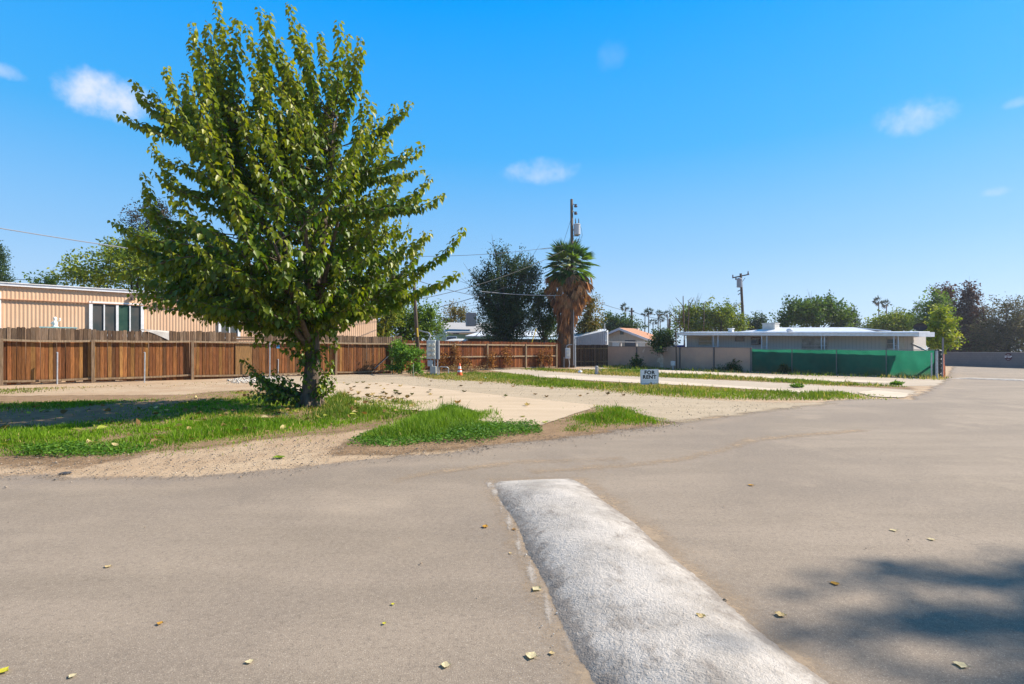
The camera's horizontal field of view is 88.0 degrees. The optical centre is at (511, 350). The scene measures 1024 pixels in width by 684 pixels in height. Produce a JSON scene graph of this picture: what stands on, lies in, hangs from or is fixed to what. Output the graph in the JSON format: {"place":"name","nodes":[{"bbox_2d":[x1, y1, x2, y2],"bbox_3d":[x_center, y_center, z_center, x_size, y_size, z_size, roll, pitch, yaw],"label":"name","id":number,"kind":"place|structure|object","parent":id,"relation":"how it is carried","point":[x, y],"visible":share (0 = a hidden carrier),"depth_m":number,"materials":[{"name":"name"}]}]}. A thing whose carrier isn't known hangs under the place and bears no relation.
{"place":"outdoors","nodes":[
{"label":"outdoors","id":0,"kind":"place"},
{"bbox_2d":[107,197,179,290],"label":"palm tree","id":1,"kind":"object","parent":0,"point":[135,217],"visible":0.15,"depth_m":45.60,"materials":[{"name":"green plant"}]},
{"bbox_2d":[227,375,291,383],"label":"gravel","id":2,"kind":"structure","parent":0,"point":[238,380],"depth_m":24.80,"materials":[{"name":"beige gravel"}]},
{"bbox_2d":[0,354,953,479],"bbox_3d":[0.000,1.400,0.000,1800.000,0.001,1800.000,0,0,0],"label":"ground","id":3,"kind":"structure","parent":0,"point":[136,387],"depth_m":7.59,"materials":[{"name":"beige soil"}]},
{"bbox_2d":[0,240,15,282],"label":"cypress","id":4,"kind":"object","parent":3,"relation":"on","point":[3,263],"visible":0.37,"depth_m":48.08,"materials":[{"name":"green plant"}]},
{"bbox_2d":[18,270,68,285],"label":"broadleaf tree","id":5,"kind":"object","parent":3,"relation":"on","point":[54,277],"visible":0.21,"depth_m":43.69,"materials":[{"name":"green plant"}]},
{"bbox_2d":[39,326,76,383],"bbox_3d":[-19.714,0.185,23.035,1.250,2.420,0.700,0,0,-42],"label":"turquoise table","id":6,"kind":"object","parent":3,"relation":"on","point":[75,328],"visible":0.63,"depth_m":22.93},
{"bbox_2d":[50,317,60,326],"bbox_3d":[-19.784,-1.250,22.969,0.274,0.450,0.256,0,0,0],"label":"figurine","id":7,"kind":"object","parent":6,"relation":"on","point":[54,323],"visible":0.97,"depth_m":22.91,"materials":[{"name":"white ceramic"}]},
{"bbox_2d":[0,382,234,393],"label":"grass","id":8,"kind":"structure","parent":3,"relation":"on","point":[23,390],"depth_m":18.89,"materials":[{"name":"green plant"}]},
{"bbox_2d":[37,222,201,289],"bbox_3d":[-27.077,-3.953,37.217,10.489,10.721,7.207,0,0,0],"label":"broadleaf tree","id":9,"kind":"object","parent":3,"relation":"on","point":[117,258],"visible":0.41,"depth_m":36.21,"materials":[{"name":"green plant"}]},
{"bbox_2d":[0,282,376,367],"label":"mobile home","id":10,"kind":"object","parent":3,"relation":"on","point":[26,305],"visible":0.26,"depth_m":25.13,"materials":[{"name":"beige metal"}]},
{"bbox_2d":[89,301,143,335],"bbox_3d":[-19.226,-1.523,25.812,2.151,1.656,0.070,0,0,-42],"label":"window","id":11,"kind":"structure","parent":10,"relation":"in","point":[130,317],"depth_m":25.77,"materials":[{"name":"white glass"}]},
{"bbox_2d":[218,321,239,338],"bbox_3d":[-15.515,-1.425,29.101,1.088,1.560,0.070,0,0,-42],"label":"window","id":12,"kind":"structure","parent":10,"relation":"in","point":[220,329],"depth_m":29.07,"materials":[{"name":"white glass"}]},
{"bbox_2d":[0,327,401,385],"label":"plank fence","id":13,"kind":"object","parent":3,"relation":"on","point":[27,356],"visible":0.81,"depth_m":24.65,"materials":[{"name":"brown wood"}]},
{"bbox_2d":[140,329,168,339],"bbox_3d":[-16.712,-0.740,24.763,1.122,0.500,0.295,0,0,-42],"label":"white tarp","id":14,"kind":"object","parent":13,"relation":"hanging from","point":[164,334],"visible":1,"depth_m":24.83,"materials":[{"name":"fabric"}]},
{"bbox_2d":[0,390,422,466],"bbox_3d":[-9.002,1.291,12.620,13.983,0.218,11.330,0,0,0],"label":"grass","id":15,"kind":"structure","parent":3,"relation":"on","point":[208,411],"depth_m":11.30,"materials":[{"name":"green plant"}]},
{"bbox_2d":[1,438,156,457],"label":"ground weeds","id":16,"kind":"object","parent":15,"relation":"on","point":[85,450],"visible":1,"depth_m":7.23,"materials":[{"name":"green plant"}]},
{"bbox_2d":[0,390,417,445],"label":"leaf litter","id":17,"kind":"object","parent":15,"relation":"on","point":[62,411],"visible":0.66,"depth_m":11.77,"materials":[{"name":"plant"}]},
{"bbox_2d":[107,1,466,408],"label":"leafy tree","id":18,"kind":"object","parent":15,"relation":"on","point":[219,281],"visible":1,"depth_m":12.28,"materials":[{"name":"green plant"}]},
{"bbox_2d":[293,386,436,423],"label":"grass","id":19,"kind":"structure","parent":15,"relation":"on","point":[335,404],"depth_m":12.11,"materials":[{"name":"green plant"}]},
{"bbox_2d":[370,265,419,336],"bbox_3d":[-8.783,-2.396,38.097,4.036,7.606,3.666,0,0,-29],"label":"broadleaf tree","id":20,"kind":"object","parent":3,"relation":"on","point":[388,325],"visible":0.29,"depth_m":37.66,"materials":[{"name":"green plant"}]},
{"bbox_2d":[381,292,450,350],"bbox_3d":[-7.799,-2.087,39.950,6.484,6.993,4.948,0,0,0],"label":"broadleaf tree","id":21,"kind":"object","parent":3,"relation":"on","point":[427,321],"visible":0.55,"depth_m":39.53,"materials":[{"name":"green plant"}]},
{"bbox_2d":[284,382,595,425],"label":"concrete slab","id":22,"kind":"structure","parent":3,"relation":"on","point":[517,408],"depth_m":14.38,"materials":[{"name":"beige concrete"}]},
{"bbox_2d":[438,298,476,333],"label":"broadleaf tree","id":23,"kind":"object","parent":3,"relation":"on","point":[459,312],"visible":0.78,"depth_m":65.68,"materials":[{"name":"green plant"}]},
{"bbox_2d":[433,322,501,340],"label":"house","id":24,"kind":"structure","parent":3,"relation":"on","point":[463,330],"depth_m":59.40,"materials":[{"name":"grey"}]},
{"bbox_2d":[466,312,476,326],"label":"cooler unit","id":25,"kind":"object","parent":24,"relation":"on","point":[469,318],"visible":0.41,"depth_m":58.51,"materials":[{"name":"grey metal"}]},
{"bbox_2d":[402,340,560,371],"bbox_3d":[-1.903,0.355,38.326,16.096,2.090,0.162,0,0,-42],"label":"stained fence","id":26,"kind":"object","parent":3,"relation":"on","point":[525,354],"visible":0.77,"depth_m":38.96,"materials":[{"name":"brown wood"}]},
{"bbox_2d":[331,409,675,454],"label":"bare earth","id":27,"kind":"structure","parent":3,"relation":"on","point":[551,428],"depth_m":8.33,"materials":[{"name":"beige soil"}]},
{"bbox_2d":[361,399,502,438],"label":"grass","id":28,"kind":"structure","parent":27,"relation":"on","point":[447,415],"depth_m":9.42,"materials":[{"name":"green plant"}]},
{"bbox_2d":[347,418,544,446],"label":"ground weeds","id":29,"kind":"object","parent":27,"relation":"on","point":[527,428],"visible":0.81,"depth_m":8.48,"materials":[{"name":"green plant"}]},
{"bbox_2d":[554,402,679,431],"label":"grass","id":30,"kind":"structure","parent":27,"relation":"on","point":[615,414],"depth_m":10.58,"materials":[{"name":"green plant"}]},
{"bbox_2d":[464,238,545,366],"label":"olive tree","id":31,"kind":"object","parent":3,"relation":"on","point":[507,314],"visible":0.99,"depth_m":44.42,"materials":[{"name":"green plant"}]},
{"bbox_2d":[465,331,557,358],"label":"carport","id":32,"kind":"object","parent":3,"relation":"on","point":[525,340],"visible":0.18,"depth_m":52.18,"materials":[{"name":"white metal"}]},
{"bbox_2d":[248,374,834,422],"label":"gravel drive","id":33,"kind":"structure","parent":3,"relation":"on","point":[658,404],"depth_m":15.40,"materials":[{"name":"beige gravel"}]},
{"bbox_2d":[526,286,557,366],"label":"evergreen tree","id":34,"kind":"object","parent":3,"relation":"on","point":[548,326],"visible":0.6,"depth_m":46.11,"materials":[{"name":"green plant"}]},
{"bbox_2d":[574,345,607,366],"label":"plank fence","id":35,"kind":"object","parent":3,"relation":"on","point":[584,355],"visible":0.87,"depth_m":46.82,"materials":[{"name":"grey wood"}]},
{"bbox_2d":[574,329,607,364],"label":"metal shed","id":36,"kind":"structure","parent":3,"relation":"on","point":[599,337],"depth_m":48.52,"materials":[{"name":"white metal"}]},
{"bbox_2d":[574,292,607,335],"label":"broadleaf tree","id":37,"kind":"object","parent":3,"relation":"on","point":[588,323],"visible":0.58,"depth_m":50.65,"materials":[{"name":"green plant"}]},
{"bbox_2d":[597,309,648,331],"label":"broadleaf tree","id":38,"kind":"object","parent":3,"relation":"on","point":[616,321],"visible":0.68,"depth_m":74.04,"materials":[{"name":"green plant"}]},
{"bbox_2d":[627,353,645,366],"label":"shrub","id":39,"kind":"object","parent":3,"relation":"on","point":[636,361],"visible":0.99,"depth_m":41.01,"materials":[{"name":"green plant"}]},
{"bbox_2d":[407,367,910,391],"bbox_3d":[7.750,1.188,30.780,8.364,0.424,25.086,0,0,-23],"label":"grass","id":40,"kind":"structure","parent":3,"relation":"on","point":[614,370],"depth_m":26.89,"materials":[{"name":"green plant"}]},
{"bbox_2d":[381,334,426,373],"bbox_3d":[-6.467,0.248,31.769,2.827,2.521,2.033,0,0,0],"label":"ailanthus bush","id":41,"kind":"object","parent":40,"relation":"on","point":[402,355],"visible":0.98,"depth_m":31.64,"materials":[{"name":"green plant"}]},
{"bbox_2d":[411,246,420,371],"bbox_3d":[-6.086,-2.675,33.569,0.676,8.165,0.312,0,0,0],"label":"utility pole","id":42,"kind":"object","parent":40,"relation":"on","point":[416,324],"visible":0.59,"depth_m":33.51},
{"bbox_2d":[0,228,407,278],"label":"power line","id":43,"kind":"object","parent":42,"relation":"attached to","point":[68,239],"visible":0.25,"depth_m":24.30,"materials":[{"name":"grey metal"}]},
{"bbox_2d":[419,330,439,374],"bbox_3d":[-5.137,0.044,31.364,0.724,2.753,4.323,0,0,-23],"label":"meter cabinet","id":44,"kind":"object","parent":40,"relation":"on","point":[433,349],"visible":0.97,"depth_m":29.50,"materials":[{"name":"metal"}]},
{"bbox_2d":[436,351,448,371],"bbox_3d":[-4.721,0.654,35.453,0.697,1.502,1.143,0,0,42],"label":"dead weed","id":45,"kind":"object","parent":40,"relation":"on","point":[440,363],"visible":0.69,"depth_m":35.42,"materials":[{"name":"brown plant"}]},
{"bbox_2d":[449,344,461,370],"bbox_3d":[-3.795,0.360,36.189,0.744,2.086,1.118,0,0,40],"label":"dead weed","id":46,"kind":"object","parent":40,"relation":"on","point":[456,356],"visible":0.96,"depth_m":36.12,"materials":[{"name":"brown plant"}]},
{"bbox_2d":[443,363,470,371],"bbox_3d":[-3.918,1.135,35.563,2.395,0.675,1.026,0,0,0],"label":"brush pile","id":47,"kind":"object","parent":40,"relation":"on","point":[452,370],"visible":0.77,"depth_m":35.43,"materials":[{"name":"brown plant"}]},
{"bbox_2d":[460,355,472,370],"bbox_3d":[-3.210,0.870,36.807,1.130,1.158,0.780,0,0,-30],"label":"dead weed","id":48,"kind":"object","parent":40,"relation":"on","point":[465,361],"visible":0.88,"depth_m":36.72,"materials":[{"name":"brown plant"}]},
{"bbox_2d":[456,364,485,371],"bbox_3d":[-2.678,1.112,35.551,2.304,0.730,1.016,0,0,0],"label":"brush pile","id":49,"kind":"object","parent":40,"relation":"on","point":[469,368],"visible":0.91,"depth_m":35.40,"materials":[{"name":"brown plant"}]},
{"bbox_2d":[485,347,496,369],"bbox_3d":[-1.575,0.575,38.365,0.906,1.784,0.816,0,0,-36],"label":"dead weed","id":50,"kind":"object","parent":40,"relation":"on","point":[491,359],"visible":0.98,"depth_m":38.28,"materials":[{"name":"brown plant"}]},
{"bbox_2d":[502,343,514,369],"bbox_3d":[-0.319,0.398,39.481,0.759,2.011,1.366,0,0,34],"label":"dead weed","id":51,"kind":"object","parent":40,"relation":"on","point":[506,359],"visible":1,"depth_m":39.34,"materials":[{"name":"brown plant"}]},
{"bbox_2d":[544,345,553,367],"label":"dead weed","id":52,"kind":"object","parent":40,"relation":"on","point":[548,361],"visible":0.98,"depth_m":42.15,"materials":[{"name":"brown plant"}]},
{"bbox_2d":[542,238,598,367],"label":"shaggy palm","id":53,"kind":"object","parent":40,"relation":"on","point":[564,282],"visible":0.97,"depth_m":43.88,"materials":[{"name":"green plant"}]},
{"bbox_2d":[565,199,581,367],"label":"utility pole","id":54,"kind":"object","parent":40,"relation":"on","point":[570,353],"visible":0.98,"depth_m":43.76,"materials":[{"name":"brown wood"}]},
{"bbox_2d":[422,249,565,298],"bbox_3d":[-0.640,-5.925,38.751,15.166,5.463,0.036,0,0,-43],"label":"power line","id":55,"kind":"object","parent":54,"relation":"attached to","point":[494,279],"visible":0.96,"depth_m":37.87,"materials":[{"name":"black metal"}]},
{"bbox_2d":[418,244,570,256],"bbox_3d":[-0.696,-7.401,38.751,15.242,2.872,0.027,0,0,-43],"label":"power line","id":56,"kind":"object","parent":54,"relation":"attached to","point":[493,253],"visible":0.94,"depth_m":38.16,"materials":[{"name":"black metal"}]},
{"bbox_2d":[434,264,565,308],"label":"power line","id":57,"kind":"object","parent":54,"relation":"attached to","point":[502,288],"visible":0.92,"depth_m":41.93,"materials":[{"name":"black metal"}]},
{"bbox_2d":[480,291,567,295],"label":"power line","id":58,"kind":"object","parent":54,"relation":"attached to","point":[523,294],"visible":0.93,"depth_m":42.54,"materials":[{"name":"grey metal"}]},
{"bbox_2d":[640,369,658,384],"bbox_3d":[5.479,1.075,21.128,0.720,0.690,0.041,0,0,4],"label":"yard sign","id":59,"kind":"object","parent":40,"relation":"on","point":[648,376],"visible":0.98,"depth_m":21.11,"materials":[{"name":"white paint"}]},
{"bbox_2d":[410,370,897,399],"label":"grass","id":60,"kind":"structure","parent":40,"relation":"on","point":[665,389],"depth_m":18.83,"materials":[{"name":"green plant"}]},
{"bbox_2d":[789,383,804,387],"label":"grass tuft","id":61,"kind":"object","parent":40,"relation":"on","point":[797,385],"visible":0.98,"depth_m":19.95,"materials":[{"name":"green plant"}]},
{"bbox_2d":[543,375,830,392],"bbox_3d":[5.987,1.380,23.520,4.651,0.001,17.189,0,0,-36],"label":"concrete strip","id":62,"kind":"object","parent":3,"relation":"on","point":[622,380],"visible":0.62,"depth_m":23.77,"materials":[{"name":"beige concrete"}]},
{"bbox_2d":[669,296,705,344],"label":"dead tree","id":63,"kind":"object","parent":3,"relation":"on","point":[688,316],"visible":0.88,"depth_m":59.97,"materials":[{"name":"brown plant"}]},
{"bbox_2d":[668,295,718,344],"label":"broadleaf tree","id":64,"kind":"object","parent":3,"relation":"on","point":[695,324],"visible":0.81,"depth_m":61.44,"materials":[{"name":"green plant"}]},
{"bbox_2d":[693,293,753,331],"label":"broadleaf tree","id":65,"kind":"object","parent":3,"relation":"on","point":[724,318],"visible":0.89,"depth_m":61.31,"materials":[{"name":"green plant"}]},
{"bbox_2d":[732,271,748,329],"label":"utility pole","id":66,"kind":"object","parent":3,"relation":"on","point":[739,283],"visible":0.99,"depth_m":61.88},
{"bbox_2d":[745,311,771,330],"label":"evergreen tree","id":67,"kind":"object","parent":3,"relation":"on","point":[757,321],"visible":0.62,"depth_m":74.58,"materials":[{"name":"green plant"}]},
{"bbox_2d":[659,370,893,382],"bbox_3d":[12.301,1.380,30.717,6.668,0.001,19.664,0,0,-22],"label":"concrete strip","id":68,"kind":"object","parent":3,"relation":"on","point":[745,375],"visible":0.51,"depth_m":28.38,"materials":[{"name":"beige concrete"}]},
{"bbox_2d":[675,328,676,368],"bbox_3d":[12.086,-0.135,39.000,0.155,3.072,0.104,0,0,0],"label":"thin pole","id":69,"kind":"object","parent":68,"relation":"on","point":[676,346],"visible":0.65,"depth_m":38.97,"materials":[{"name":"metal"}]},
{"bbox_2d":[709,359,742,371],"bbox_3d":[14.488,0.952,35.517,2.268,1.061,1.730,0,0,0],"label":"shrub","id":70,"kind":"object","parent":68,"relation":"on","point":[734,367],"visible":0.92,"depth_m":35.38,"materials":[{"name":"green plant"}]},
{"bbox_2d":[776,362,790,373],"bbox_3d":[16.778,1.059,32.648,0.961,0.760,0.822,0,0,-43],"label":"shrub","id":71,"kind":"object","parent":3,"relation":"on","point":[784,368],"visible":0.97,"depth_m":32.48,"materials":[{"name":"green plant"}]},
{"bbox_2d":[677,327,934,350],"bbox_3d":[18.922,-0.116,36.206,15.380,3.032,7.674,0,0,36],"label":"mobile home","id":72,"kind":"object","parent":3,"relation":"on","point":[797,338],"visible":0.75,"depth_m":34.10,"materials":[{"name":"grey metal"}]},
{"bbox_2d":[698,337,712,344],"bbox_3d":[14.467,-0.719,39.662,0.052,0.638,1.148,0,0,-41],"label":"window","id":73,"kind":"structure","parent":72,"relation":"in","point":[701,340],"depth_m":39.66,"materials":[{"name":"grey glass"}]},
{"bbox_2d":[762,323,779,328],"bbox_3d":[18.291,-1.686,37.447,0.870,0.525,0.920,0,0,-41],"label":"rooftop cooler","id":74,"kind":"object","parent":72,"relation":"on","point":[770,325],"visible":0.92,"depth_m":37.16,"materials":[{"name":"white metal"}]},
{"bbox_2d":[801,337,827,349],"bbox_3d":[19.392,-0.308,33.994,0.052,1.115,1.581,0,0,-41],"label":"window","id":75,"kind":"structure","parent":72,"relation":"in","point":[806,342],"depth_m":34.04,"materials":[{"name":"glass"}]},
{"bbox_2d":[886,338,896,348],"bbox_3d":[22.109,-0.407,30.867,0.052,0.610,0.528,0,0,-41],"label":"window","id":76,"kind":"structure","parent":72,"relation":"in","point":[889,342],"depth_m":30.92,"materials":[{"name":"grey glass"}]},
{"bbox_2d":[913,323,926,330],"bbox_3d":[25.773,-1.367,33.514,0.920,0.753,0.128,0,0,0],"label":"satellite dish","id":77,"kind":"object","parent":72,"relation":"attached to","point":[920,327],"visible":0.93,"depth_m":33.50,"materials":[{"name":"grey metal"}]},
{"bbox_2d":[768,289,857,326],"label":"broadleaf tree","id":78,"kind":"object","parent":3,"relation":"on","point":[813,311],"visible":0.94,"depth_m":59.24,"materials":[{"name":"green plant"}]},
{"bbox_2d":[751,349,943,376],"bbox_3d":[18.810,0.628,30.817,0.209,1.545,9.897,0,0,-41],"label":"screened fence","id":79,"kind":"object","parent":3,"relation":"on","point":[886,362],"visible":0.88,"depth_m":30.33,"materials":[{"name":"green fabric"}]},
{"bbox_2d":[850,306,867,328],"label":"evergreen tree","id":80,"kind":"object","parent":3,"relation":"on","point":[858,322],"visible":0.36,"depth_m":74.59,"materials":[{"name":"green plant"}]},
{"bbox_2d":[872,295,882,314],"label":"fan palm","id":81,"kind":"object","parent":3,"relation":"on","point":[875,302],"visible":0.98,"depth_m":119.97,"materials":[{"name":"green plant"}]},
{"bbox_2d":[858,390,910,397],"bbox_3d":[12.009,1.376,17.186,2.410,0.001,4.915,0,0,38],"label":"concrete strip","id":82,"kind":"object","parent":3,"relation":"on","point":[888,393],"visible":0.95,"depth_m":17.05,"materials":[{"name":"beige concrete"}]},
{"bbox_2d":[880,299,892,313],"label":"fan palm","id":83,"kind":"object","parent":3,"relation":"on","point":[885,305],"visible":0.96,"depth_m":119.92,"materials":[{"name":"green plant"}]},
{"bbox_2d":[860,306,923,330],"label":"broadleaf tree","id":84,"kind":"object","parent":3,"relation":"on","point":[891,321],"visible":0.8,"depth_m":59.20,"materials":[{"name":"green plant"}]},
{"bbox_2d":[902,286,960,350],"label":"broadleaf tree","id":85,"kind":"object","parent":3,"relation":"on","point":[937,300],"visible":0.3,"depth_m":55.93,"materials":[{"name":"green plant"}]},
{"bbox_2d":[928,281,973,352],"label":"conifer","id":86,"kind":"object","parent":3,"relation":"on","point":[951,294],"visible":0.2,"depth_m":61.94,"materials":[{"name":"green plant"}]},
{"bbox_2d":[948,280,999,352],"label":"broadleaf tree","id":87,"kind":"object","parent":3,"relation":"on","point":[968,301],"visible":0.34,"depth_m":61.41,"materials":[{"name":"green plant"}]},
{"bbox_2d":[944,352,1023,367],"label":"block wall","id":88,"kind":"structure","parent":3,"relation":"on","point":[987,359],"depth_m":46.04,"materials":[{"name":"grey concrete"}]},
{"bbox_2d":[958,294,1023,351],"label":"broadleaf tree","id":89,"kind":"object","parent":3,"relation":"on","point":[1010,329],"visible":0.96,"depth_m":57.62,"materials":[{"name":"green plant"}]},
{"bbox_2d":[0,366,1023,683],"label":"road","id":90,"kind":"structure","parent":0,"point":[312,574],"depth_m":3.64,"materials":[{"name":"grey asphalt"}]},
{"bbox_2d":[0,420,1014,662],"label":"gravel","id":91,"kind":"structure","parent":90,"relation":"on","point":[725,599],"depth_m":6.84,"materials":[{"name":"beige gravel"}]},
{"bbox_2d":[495,479,814,683],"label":"dust","id":92,"kind":"object","parent":90,"relation":"on","point":[651,533],"visible":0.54,"depth_m":3.33,"materials":[{"name":"grey sand"}]},
{"bbox_2d":[487,479,828,683],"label":"speed bump","id":93,"kind":"object","parent":90,"relation":"on","point":[630,599],"visible":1,"depth_m":2.79,"materials":[{"name":"white paint"}]},
{"bbox_2d":[541,430,864,471],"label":"dust","id":94,"kind":"object","parent":90,"relation":"on","point":[736,445],"visible":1,"depth_m":8.29,"materials":[{"name":"beige soil"}]},
{"bbox_2d":[938,338,943,376],"bbox_3d":[21.874,0.367,27.066,0.220,2.068,0.278,0,0,-11],"label":"steel post","id":95,"kind":"object","parent":90,"relation":"on","point":[942,358],"visible":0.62,"depth_m":26.95,"materials":[{"name":"grey metal"}]},
{"bbox_2d":[923,303,968,367],"bbox_3d":[27.181,-0.839,33.514,2.552,4.483,2.218,0,0,0],"label":"sapling","id":96,"kind":"object","parent":90,"relation":"on","point":[943,325],"visible":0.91,"depth_m":33.20,"materials":[{"name":"green plant"}]},
{"bbox_2d":[952,661,972,667],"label":"fallen leaf","id":97,"kind":"object","parent":90,"relation":"on","point":[961,664],"visible":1,"depth_m":2.34,"materials":[{"name":"beige plant"}]},
{"bbox_2d":[949,378,1023,380],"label":"speed bump","id":98,"kind":"object","parent":90,"relation":"on","point":[991,379],"visible":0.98,"depth_m":25.30,"materials":[{"name":"white paint"}]},
{"bbox_2d":[0,0,1023,351],"label":"sky","id":99,"kind":"structure","parent":0,"point":[860,151],"materials":[{"name":"blue"}]},
{"bbox_2d":[608,328,654,346],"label":"house","id":100,"kind":"structure","parent":0,"point":[627,337],"depth_m":55.80,"materials":[{"name":"beige"}]},
{"bbox_2d":[625,340,635,345],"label":"window","id":101,"kind":"structure","parent":100,"relation":"in","point":[626,343],"depth_m":55.51,"materials":[{"name":"grey glass"}]},
{"bbox_2d":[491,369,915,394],"bbox_3d":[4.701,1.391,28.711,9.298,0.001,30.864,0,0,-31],"label":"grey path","id":102,"kind":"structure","parent":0,"point":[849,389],"depth_m":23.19,"materials":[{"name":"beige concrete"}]},
{"bbox_2d":[537,349,545,367],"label":"dead weed","id":103,"kind":"object","parent":102,"relation":"on","point":[541,361],"visible":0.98,"depth_m":41.61,"materials":[{"name":"brown plant"}]},
{"bbox_2d":[580,367,943,385],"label":"grey path","id":104,"kind":"structure","parent":0,"point":[919,382],"depth_m":25.60,"materials":[{"name":"grey concrete"}]},
{"bbox_2d":[645,323,680,355],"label":"broadleaf tree","id":105,"kind":"object","parent":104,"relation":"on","point":[664,338],"visible":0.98,"depth_m":40.67,"materials":[{"name":"green plant"}]},
{"bbox_2d":[606,346,751,371],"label":"panel wall","id":106,"kind":"structure","parent":104,"relation":"on","point":[700,357],"depth_m":39.09,"materials":[{"name":"grey concrete"}]},
{"bbox_2d":[593,364,951,379],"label":"grass","id":107,"kind":"structure","parent":104,"relation":"on","point":[908,376],"depth_m":31.49,"materials":[{"name":"green plant"}]},
{"bbox_2d":[931,351,937,378],"bbox_3d":[21.215,0.700,26.617,0.293,1.400,0.109,0,0,41],"label":"gate post","id":108,"kind":"object","parent":104,"relation":"on","point":[936,363],"visible":0.76,"depth_m":26.52,"materials":[{"name":"metal"}]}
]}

